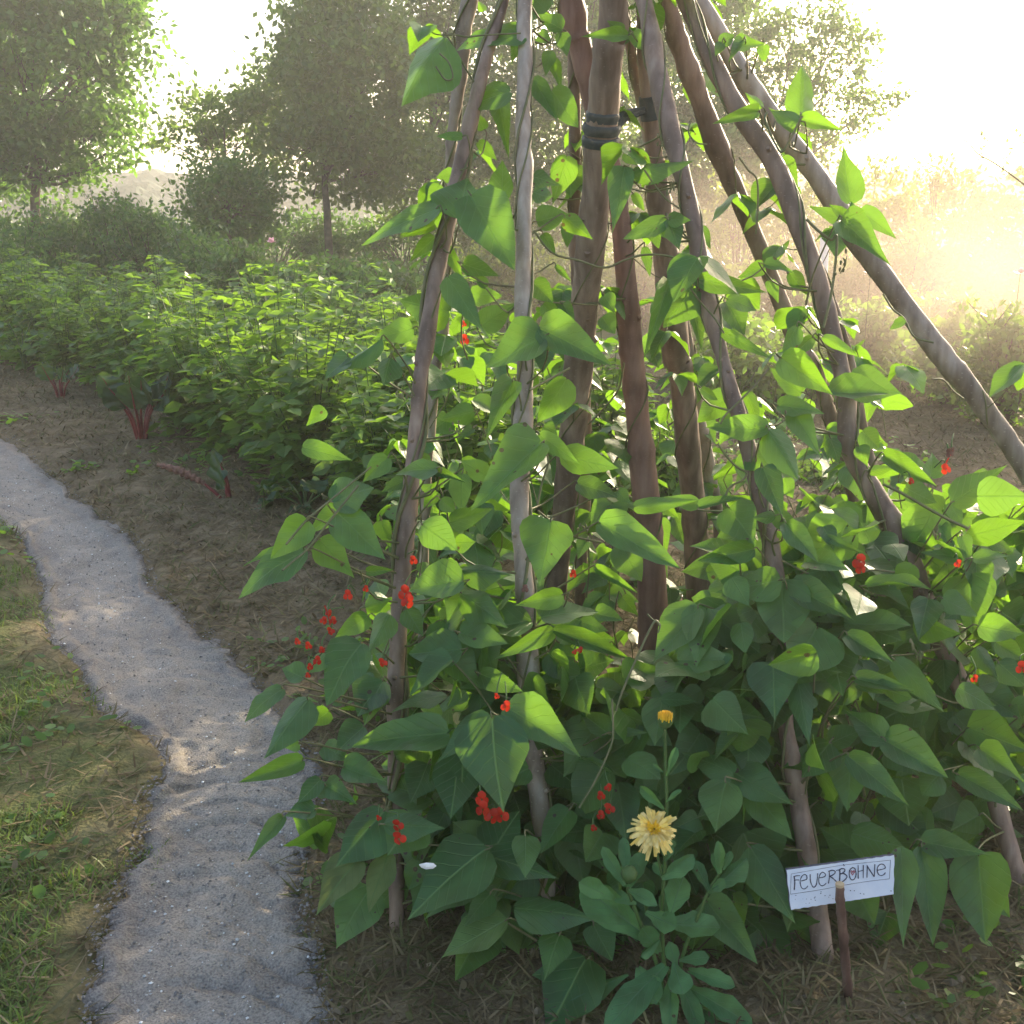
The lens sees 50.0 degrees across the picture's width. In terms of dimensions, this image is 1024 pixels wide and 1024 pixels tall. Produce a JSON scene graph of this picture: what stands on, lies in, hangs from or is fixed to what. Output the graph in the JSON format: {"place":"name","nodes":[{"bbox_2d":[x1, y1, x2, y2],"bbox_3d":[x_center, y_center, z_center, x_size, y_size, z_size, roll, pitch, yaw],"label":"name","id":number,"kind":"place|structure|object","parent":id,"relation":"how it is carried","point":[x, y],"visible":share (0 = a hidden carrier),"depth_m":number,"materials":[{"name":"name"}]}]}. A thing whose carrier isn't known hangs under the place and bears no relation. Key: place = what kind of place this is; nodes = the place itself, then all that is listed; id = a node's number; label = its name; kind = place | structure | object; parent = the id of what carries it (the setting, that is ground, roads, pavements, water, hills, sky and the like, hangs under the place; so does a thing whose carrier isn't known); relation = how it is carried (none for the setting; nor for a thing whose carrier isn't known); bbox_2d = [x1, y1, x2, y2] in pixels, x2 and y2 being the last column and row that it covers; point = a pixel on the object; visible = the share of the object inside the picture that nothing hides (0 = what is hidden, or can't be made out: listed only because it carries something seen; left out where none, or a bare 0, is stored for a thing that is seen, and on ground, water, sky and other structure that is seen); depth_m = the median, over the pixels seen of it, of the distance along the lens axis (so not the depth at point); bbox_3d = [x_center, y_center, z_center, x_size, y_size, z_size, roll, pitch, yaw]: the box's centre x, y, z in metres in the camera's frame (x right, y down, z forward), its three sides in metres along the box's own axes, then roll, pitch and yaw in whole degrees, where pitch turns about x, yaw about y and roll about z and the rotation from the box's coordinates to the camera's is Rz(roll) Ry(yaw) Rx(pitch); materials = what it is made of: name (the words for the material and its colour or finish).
{"place":"outdoors","nodes":[
{"label":"outdoors","id":0,"kind":"place"},
{"bbox_2d":[0,515,168,1023],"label":"lawn grass","id":1,"kind":"structure","parent":0,"point":[7,989],"depth_m":2.20,"materials":[{"name":"green plant"}]},
{"bbox_2d":[0,432,336,1023],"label":"path","id":2,"kind":"structure","parent":0,"point":[121,953],"depth_m":2.52,"materials":[{"name":"grey gravel"}]},
{"bbox_2d":[0,459,322,1023],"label":"white pebbles","id":3,"kind":"object","parent":2,"relation":"on","point":[150,950],"visible":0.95,"depth_m":2.39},
{"bbox_2d":[0,225,1023,1023],"bbox_3d":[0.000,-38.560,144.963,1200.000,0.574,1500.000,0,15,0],"label":"ground","id":4,"kind":"structure","parent":0,"point":[80,921],"depth_m":2.97,"materials":[{"name":"soil"}]},
{"bbox_2d":[0,261,49,362],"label":"potato plant","id":5,"kind":"object","parent":4,"relation":"on","point":[8,309],"visible":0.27,"depth_m":9.56,"materials":[{"name":"green plant"}]},
{"bbox_2d":[0,248,57,303],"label":"potato plant","id":6,"kind":"object","parent":4,"relation":"on","point":[11,252],"visible":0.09,"depth_m":11.21,"materials":[{"name":"green plant"}]},
{"bbox_2d":[0,312,60,372],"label":"broadleaf plant","id":7,"kind":"object","parent":4,"relation":"on","point":[9,352],"visible":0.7,"depth_m":9.03,"materials":[{"name":"green plant"}]},
{"bbox_2d":[0,200,64,287],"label":"shrub","id":8,"kind":"object","parent":4,"relation":"on","point":[27,235],"visible":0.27,"depth_m":13.51,"materials":[{"name":"green plant"}]},
{"bbox_2d":[0,261,76,370],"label":"potato plant","id":9,"kind":"object","parent":4,"relation":"on","point":[38,307],"visible":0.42,"depth_m":9.18,"materials":[{"name":"green plant"}]},
{"bbox_2d":[34,360,80,397],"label":"chard plant","id":10,"kind":"object","parent":4,"relation":"on","point":[44,370],"visible":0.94,"depth_m":7.66,"materials":[{"name":"green plant"}]},
{"bbox_2d":[22,285,99,379],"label":"potato plant","id":11,"kind":"object","parent":4,"relation":"on","point":[58,349],"visible":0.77,"depth_m":8.67,"materials":[{"name":"green plant"}]},
{"bbox_2d":[10,194,114,290],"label":"shrub","id":12,"kind":"object","parent":4,"relation":"on","point":[73,241],"visible":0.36,"depth_m":14.36,"materials":[{"name":"green plant"}]},
{"bbox_2d":[13,186,118,274],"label":"shrub","id":13,"kind":"object","parent":4,"relation":"on","point":[58,207],"visible":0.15,"depth_m":20.14,"materials":[{"name":"green plant"}]},
{"bbox_2d":[49,252,106,298],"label":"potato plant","id":14,"kind":"object","parent":4,"relation":"on","point":[72,263],"visible":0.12,"depth_m":11.82,"materials":[{"name":"green plant"}]},
{"bbox_2d":[49,267,107,357],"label":"potato plant","id":15,"kind":"object","parent":4,"relation":"on","point":[78,297],"visible":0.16,"depth_m":9.80,"materials":[{"name":"green plant"}]},
{"bbox_2d":[0,0,197,241],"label":"tree","id":16,"kind":"object","parent":4,"relation":"on","point":[35,136],"visible":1,"depth_m":18.30,"materials":[{"name":"green plant"}]},
{"bbox_2d":[69,283,140,384],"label":"potato plant","id":17,"kind":"object","parent":4,"relation":"on","point":[95,347],"visible":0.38,"depth_m":8.18,"materials":[{"name":"green plant"}]},
{"bbox_2d":[60,179,169,289],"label":"shrub","id":18,"kind":"object","parent":4,"relation":"on","point":[102,218],"visible":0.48,"depth_m":14.38,"materials":[{"name":"green plant"}]},
{"bbox_2d":[96,261,145,317],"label":"potato plant","id":19,"kind":"object","parent":4,"relation":"on","point":[116,273],"visible":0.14,"depth_m":10.36,"materials":[{"name":"green plant"}]},
{"bbox_2d":[81,273,169,390],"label":"potato plant","id":20,"kind":"object","parent":4,"relation":"on","point":[123,342],"visible":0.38,"depth_m":7.78,"materials":[{"name":"green plant"}]},
{"bbox_2d":[96,371,173,438],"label":"chard plant","id":21,"kind":"object","parent":4,"relation":"on","point":[134,393],"visible":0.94,"depth_m":6.09,"materials":[{"name":"green plant"}]},
{"bbox_2d":[91,194,192,292],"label":"shrub","id":22,"kind":"object","parent":4,"relation":"on","point":[130,250],"visible":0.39,"depth_m":13.41,"materials":[{"name":"green plant"}]},
{"bbox_2d":[108,295,183,406],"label":"potato plant","id":23,"kind":"object","parent":4,"relation":"on","point":[136,369],"visible":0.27,"depth_m":7.28,"materials":[{"name":"green plant"}]},
{"bbox_2d":[107,254,208,352],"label":"potato plant","id":24,"kind":"object","parent":4,"relation":"on","point":[166,280],"visible":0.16,"depth_m":8.19,"materials":[{"name":"green plant"}]},
{"bbox_2d":[125,272,239,437],"bbox_3d":[-1.800,-0.850,6.263,0.661,1.021,0.758,7,17,23],"label":"potato plant","id":25,"kind":"object","parent":4,"relation":"on","point":[171,365],"visible":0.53,"depth_m":6.18,"materials":[{"name":"green plant"}]},
{"bbox_2d":[155,273,223,355],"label":"potato plant","id":26,"kind":"object","parent":4,"relation":"on","point":[202,288],"visible":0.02,"depth_m":7.94,"materials":[{"name":"green plant"}]},
{"bbox_2d":[144,216,239,314],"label":"shrub","id":27,"kind":"object","parent":4,"relation":"on","point":[192,255],"visible":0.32,"depth_m":12.61,"materials":[{"name":"green plant"}]},
{"bbox_2d":[156,448,230,497],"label":"chard plant","id":28,"kind":"object","parent":4,"relation":"on","point":[217,472],"visible":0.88,"depth_m":4.87,"materials":[{"name":"green plant"}]},
{"bbox_2d":[156,294,231,409],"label":"potato plant","id":29,"kind":"object","parent":4,"relation":"on","point":[203,310],"visible":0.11,"depth_m":6.79,"materials":[{"name":"green plant"}]},
{"bbox_2d":[170,272,229,321],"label":"potato plant","id":30,"kind":"object","parent":4,"relation":"on","point":[213,307],"visible":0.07,"depth_m":9.03,"materials":[{"name":"green plant"}]},
{"bbox_2d":[138,62,292,245],"bbox_3d":[-4.847,-5.488,18.131,2.755,3.658,2.048,0,15,0],"label":"tree","id":31,"kind":"object","parent":4,"relation":"on","point":[210,130],"visible":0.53,"depth_m":17.83,"materials":[{"name":"green plant"}]},
{"bbox_2d":[163,298,277,454],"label":"potato plant","id":32,"kind":"object","parent":4,"relation":"on","point":[207,393],"visible":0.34,"depth_m":5.77,"materials":[{"name":"green plant"}]},
{"bbox_2d":[183,227,277,329],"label":"shrub","id":33,"kind":"object","parent":4,"relation":"on","point":[234,262],"visible":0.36,"depth_m":11.58,"materials":[{"name":"green plant"}]},
{"bbox_2d":[155,145,309,252],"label":"shrub","id":34,"kind":"object","parent":4,"relation":"on","point":[257,205],"visible":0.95,"depth_m":16.13,"materials":[{"name":"green plant"}]},
{"bbox_2d":[224,263,324,375],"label":"potato plant","id":35,"kind":"object","parent":4,"relation":"on","point":[256,272],"visible":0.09,"depth_m":6.88,"materials":[{"name":"green plant"}]},
{"bbox_2d":[212,201,341,269],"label":"shrub","id":36,"kind":"object","parent":4,"relation":"on","point":[288,252],"visible":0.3,"depth_m":20.25,"materials":[{"name":"green plant"}]},
{"bbox_2d":[211,283,346,477],"bbox_3d":[-1.138,-0.622,5.386,0.693,0.988,0.730,-9,18,-29],"label":"potato plant","id":37,"kind":"object","parent":4,"relation":"on","point":[252,386],"visible":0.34,"depth_m":5.30,"materials":[{"name":"green plant"}]},
{"bbox_2d":[234,252,356,305],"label":"shrub","id":38,"kind":"object","parent":4,"relation":"on","point":[290,276],"visible":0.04,"depth_m":10.63,"materials":[{"name":"green plant"}]},
{"bbox_2d":[252,471,346,516],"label":"beet plant","id":39,"kind":"object","parent":4,"relation":"on","point":[316,485],"visible":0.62,"depth_m":4.71,"materials":[{"name":"green plant"}]},
{"bbox_2d":[267,259,358,357],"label":"potato plant","id":40,"kind":"object","parent":4,"relation":"on","point":[318,298],"visible":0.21,"depth_m":7.79,"materials":[{"name":"green plant"}]},
{"bbox_2d":[239,285,389,498],"bbox_3d":[-0.912,-0.497,4.956,0.672,1.037,0.770,12,19,37],"label":"potato plant","id":41,"kind":"object","parent":4,"relation":"on","point":[294,461],"visible":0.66,"depth_m":4.86,"materials":[{"name":"green plant"}]},
{"bbox_2d":[261,270,381,357],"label":"plant","id":42,"kind":"object","parent":4,"relation":"on","point":[345,310],"visible":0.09,"depth_m":9.16,"materials":[{"name":"green plant"}]},
{"bbox_2d":[205,0,447,262],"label":"tree","id":43,"kind":"object","parent":4,"relation":"on","point":[325,66],"visible":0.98,"depth_m":16.32,"materials":[{"name":"green plant"}]},
{"bbox_2d":[303,238,387,298],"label":"shrub","id":44,"kind":"object","parent":4,"relation":"on","point":[335,271],"visible":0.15,"depth_m":11.08,"materials":[{"name":"green plant"}]},
{"bbox_2d":[282,204,411,272],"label":"shrub","id":45,"kind":"object","parent":4,"relation":"on","point":[345,240],"visible":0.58,"depth_m":19.97,"materials":[{"name":"green plant"}]},
{"bbox_2d":[327,263,407,393],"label":"potato plant","id":46,"kind":"object","parent":4,"relation":"on","point":[352,328],"visible":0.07,"depth_m":7.32,"materials":[{"name":"green plant"}]},
{"bbox_2d":[310,351,432,526],"bbox_3d":[-0.540,-0.290,4.541,0.639,0.750,0.622,6,17,22],"label":"potato plant","id":47,"kind":"object","parent":4,"relation":"on","point":[354,468],"visible":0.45,"depth_m":4.44,"materials":[{"name":"green plant"}]},
{"bbox_2d":[333,276,421,343],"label":"shrub","id":48,"kind":"object","parent":4,"relation":"on","point":[377,299],"visible":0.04,"depth_m":8.87,"materials":[{"name":"green plant"}]},
{"bbox_2d":[328,250,428,312],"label":"shrub","id":49,"kind":"object","parent":4,"relation":"on","point":[407,284],"visible":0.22,"depth_m":10.66,"materials":[{"name":"green plant"}]},
{"bbox_2d":[346,292,416,411],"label":"potato plant","id":50,"kind":"object","parent":4,"relation":"on","point":[384,295],"visible":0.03,"depth_m":6.88,"materials":[{"name":"green plant"}]},
{"bbox_2d":[322,295,453,451],"bbox_3d":[-0.588,-0.608,5.433,0.663,0.897,0.629,-12,20,-38],"label":"potato plant","id":51,"kind":"object","parent":4,"relation":"on","point":[396,301],"visible":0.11,"depth_m":5.34,"materials":[{"name":"green plant"}]},
{"bbox_2d":[333,207,456,271],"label":"shrub","id":52,"kind":"object","parent":4,"relation":"on","point":[382,245],"visible":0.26,"depth_m":20.04,"materials":[{"name":"green plant"}]},
{"bbox_2d":[238,0,560,948],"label":"bean plant","id":53,"kind":"object","parent":4,"relation":"on","point":[434,790],"visible":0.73,"depth_m":1.95,"materials":[{"name":"green plant"}]},
{"bbox_2d":[362,308,541,563],"bbox_3d":[-0.210,-0.264,4.090,0.676,0.963,0.712,7,17,22],"label":"potato plant","id":54,"kind":"object","parent":4,"relation":"on","point":[467,442],"visible":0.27,"depth_m":4.00,"materials":[{"name":"green plant"}]},
{"bbox_2d":[358,0,561,275],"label":"tree","id":55,"kind":"object","parent":4,"relation":"on","point":[430,14],"visible":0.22,"depth_m":18.70,"materials":[{"name":"green plant"}]},
{"bbox_2d":[415,236,515,325],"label":"shrub","id":56,"kind":"object","parent":4,"relation":"on","point":[491,262],"visible":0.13,"depth_m":12.47,"materials":[{"name":"green plant"}]},
{"bbox_2d":[0,390,1020,1023],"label":"earth clods","id":57,"kind":"object","parent":4,"relation":"on","point":[950,982],"visible":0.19,"depth_m":1.97,"materials":[{"name":"brown soil"}]},
{"bbox_2d":[0,355,1023,1023],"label":"dry clippings","id":58,"kind":"object","parent":4,"relation":"on","point":[866,949],"visible":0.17,"depth_m":2.12,"materials":[{"name":"beige plant"}]},
{"bbox_2d":[0,411,1023,1013],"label":"weeds","id":59,"kind":"object","parent":4,"relation":"on","point":[916,969],"visible":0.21,"depth_m":2.73,"materials":[{"name":"green plant"}]},
{"bbox_2d":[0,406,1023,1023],"bbox_3d":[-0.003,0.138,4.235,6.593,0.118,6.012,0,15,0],"label":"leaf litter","id":60,"kind":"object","parent":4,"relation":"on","point":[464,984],"visible":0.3,"depth_m":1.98,"materials":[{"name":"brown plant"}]},
{"bbox_2d":[0,450,1023,1023],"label":"dry stalks","id":61,"kind":"object","parent":4,"relation":"on","point":[408,892],"visible":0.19,"depth_m":2.25,"materials":[{"name":"beige plant"}]},
{"bbox_2d":[465,362,594,521],"bbox_3d":[0.014,-0.298,4.566,0.664,0.801,0.682,-9,18,-29],"label":"potato plant","id":62,"kind":"object","parent":4,"relation":"on","point":[536,401],"visible":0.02,"depth_m":4.51,"materials":[{"name":"green plant"}]},
{"bbox_2d":[469,240,603,325],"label":"shrub","id":63,"kind":"object","parent":4,"relation":"on","point":[552,276],"visible":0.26,"depth_m":12.52,"materials":[{"name":"green plant"}]},
{"bbox_2d":[442,0,725,1023],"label":"bean plant","id":64,"kind":"object","parent":4,"relation":"on","point":[594,736],"visible":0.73,"depth_m":1.91,"materials":[{"name":"green plant"}]},
{"bbox_2d":[471,0,700,265],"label":"tree","id":65,"kind":"object","parent":4,"relation":"on","point":[546,121],"visible":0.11,"depth_m":19.34,"materials":[{"name":"green plant"}]},
{"bbox_2d":[544,322,672,455],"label":"potato plant","id":66,"kind":"object","parent":4,"relation":"on","point":[611,378],"visible":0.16,"depth_m":4.93,"materials":[{"name":"green plant"}]},
{"bbox_2d":[569,239,687,326],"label":"shrub","id":67,"kind":"object","parent":4,"relation":"on","point":[642,277],"visible":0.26,"depth_m":12.58,"materials":[{"name":"green plant"}]},
{"bbox_2d":[287,0,971,716],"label":"bean plant","id":68,"kind":"object","parent":4,"relation":"on","point":[489,534],"visible":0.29,"depth_m":2.77,"materials":[{"name":"green plant"}]},
{"bbox_2d":[570,710,751,1023],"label":"marigold plant","id":69,"kind":"object","parent":4,"relation":"on","point":[606,907],"visible":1,"depth_m":1.71,"materials":[{"name":"green plant"}]},
{"bbox_2d":[651,418,745,509],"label":"shrub","id":70,"kind":"object","parent":4,"relation":"on","point":[668,474],"visible":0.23,"depth_m":4.52,"materials":[{"name":"green plant"}]},
{"bbox_2d":[386,0,1023,961],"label":"bean teepee","id":71,"kind":"object","parent":4,"relation":"on","point":[596,80],"visible":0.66,"depth_m":2.36,"materials":[{"name":"brown wood"}]},
{"bbox_2d":[619,0,791,258],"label":"tree","id":72,"kind":"object","parent":4,"relation":"on","point":[699,171],"visible":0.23,"depth_m":17.47,"materials":[{"name":"green plant"}]},
{"bbox_2d":[661,311,803,413],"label":"shrub","id":73,"kind":"object","parent":4,"relation":"on","point":[756,331],"visible":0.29,"depth_m":6.79,"materials":[{"name":"green plant"}]},
{"bbox_2d":[681,156,793,266],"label":"shrub","id":74,"kind":"object","parent":4,"relation":"on","point":[734,242],"visible":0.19,"depth_m":13.39,"materials":[{"name":"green plant"}]},
{"bbox_2d":[582,0,935,963],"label":"bean plant","id":75,"kind":"object","parent":4,"relation":"on","point":[748,612],"visible":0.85,"depth_m":1.90,"materials":[{"name":"green plant"}]},
{"bbox_2d":[720,243,812,330],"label":"shrub","id":76,"kind":"object","parent":4,"relation":"on","point":[765,299],"visible":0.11,"depth_m":11.09,"materials":[{"name":"green plant"}]},
{"bbox_2d":[719,146,853,266],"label":"shrub","id":77,"kind":"object","parent":4,"relation":"on","point":[807,198],"visible":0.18,"depth_m":13.31,"materials":[{"name":"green plant"}]},
{"bbox_2d":[754,302,847,405],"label":"shrub","id":78,"kind":"object","parent":4,"relation":"on","point":[823,350],"visible":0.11,"depth_m":7.38,"materials":[{"name":"green plant"}]},
{"bbox_2d":[709,0,919,257],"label":"tree","id":79,"kind":"object","parent":4,"relation":"on","point":[797,53],"visible":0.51,"depth_m":18.37,"materials":[{"name":"green plant"}]},
{"bbox_2d":[796,458,845,493],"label":"shrub","id":80,"kind":"object","parent":4,"relation":"on","point":[807,466],"visible":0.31,"depth_m":5.22,"materials":[{"name":"green plant"}]},
{"bbox_2d":[785,853,894,997],"bbox_3d":[0.512,0.710,1.740,0.165,0.363,0.069,-4,16,-14],"label":"name sign","id":81,"kind":"object","parent":4,"relation":"on","point":[839,883],"visible":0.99,"depth_m":1.70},
{"bbox_2d":[658,0,1023,944],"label":"bean plant","id":82,"kind":"object","parent":4,"relation":"on","point":[970,738],"visible":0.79,"depth_m":2.01,"materials":[{"name":"green plant"}]},
{"bbox_2d":[788,230,910,323],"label":"shrub","id":83,"kind":"object","parent":4,"relation":"on","point":[830,270],"visible":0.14,"depth_m":10.99,"materials":[{"name":"green plant"}]},
{"bbox_2d":[792,281,923,379],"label":"shrub","id":84,"kind":"object","parent":4,"relation":"on","point":[880,336],"visible":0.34,"depth_m":7.90,"materials":[{"name":"green plant"}]},
{"bbox_2d":[796,154,932,279],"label":"shrub","id":85,"kind":"object","parent":4,"relation":"on","point":[882,206],"visible":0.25,"depth_m":12.90,"materials":[{"name":"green plant"}]},
{"bbox_2d":[715,32,1023,722],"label":"bean plant","id":86,"kind":"object","parent":4,"relation":"on","point":[853,224],"visible":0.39,"depth_m":2.12,"materials":[{"name":"green plant"}]},
{"bbox_2d":[852,285,937,377],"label":"shrub","id":87,"kind":"object","parent":4,"relation":"on","point":[902,348],"visible":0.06,"depth_m":8.68,"materials":[{"name":"green plant"}]},
{"bbox_2d":[828,205,983,346],"bbox_3d":[3.866,-2.212,10.747,1.824,1.530,1.532,0,15,0],"label":"shrub","id":88,"kind":"object","parent":4,"relation":"on","point":[926,266],"visible":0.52,"depth_m":10.58,"materials":[{"name":"beige plant"}]},
{"bbox_2d":[856,128,1023,304],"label":"shrub","id":89,"kind":"object","parent":4,"relation":"on","point":[973,218],"visible":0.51,"depth_m":12.28,"materials":[{"name":"beige plant"}]},
{"bbox_2d":[896,286,999,408],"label":"shrub","id":90,"kind":"object","parent":4,"relation":"on","point":[948,329],"visible":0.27,"depth_m":7.36,"materials":[{"name":"green plant"}]},
{"bbox_2d":[911,282,993,321],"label":"shrub","id":91,"kind":"object","parent":4,"relation":"on","point":[943,303],"visible":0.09,"depth_m":8.93,"materials":[{"name":"green plant"}]},
{"bbox_2d":[903,209,1023,304],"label":"shrub","id":92,"kind":"object","parent":4,"relation":"on","point":[1010,260],"visible":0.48,"depth_m":10.16,"materials":[{"name":"green plant"}]},
{"bbox_2d":[927,298,1023,425],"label":"shrub","id":93,"kind":"object","parent":4,"relation":"on","point":[1005,344],"visible":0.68,"depth_m":6.44,"materials":[{"name":"green plant"}]},
{"bbox_2d":[930,141,1023,297],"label":"shrub","id":94,"kind":"object","parent":4,"relation":"on","point":[1017,215],"visible":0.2,"depth_m":12.51,"materials":[{"name":"green plant"}]},
{"bbox_2d":[968,269,1023,361],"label":"shrub","id":95,"kind":"object","parent":4,"relation":"on","point":[1006,293],"visible":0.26,"depth_m":9.29,"materials":[{"name":"green plant"}]},
{"bbox_2d":[0,190,1023,225],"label":"hill","id":96,"kind":"structure","parent":0,"point":[166,201],"depth_m":77.19,"materials":[{"name":"green plant"}]},
{"bbox_2d":[0,166,1023,214],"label":"distant wood","id":97,"kind":"object","parent":96,"relation":"on","point":[146,184],"visible":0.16,"depth_m":82.23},
{"bbox_2d":[7,0,1023,177],"label":"sky","id":98,"kind":"structure","parent":0,"point":[964,59],"materials":[{"name":"white"}]},
{"bbox_2d":[50,250,1022,330],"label":"tall grass","id":99,"kind":"structure","parent":0,"point":[540,317],"depth_m":17.10,"materials":[{"name":"green plant"}]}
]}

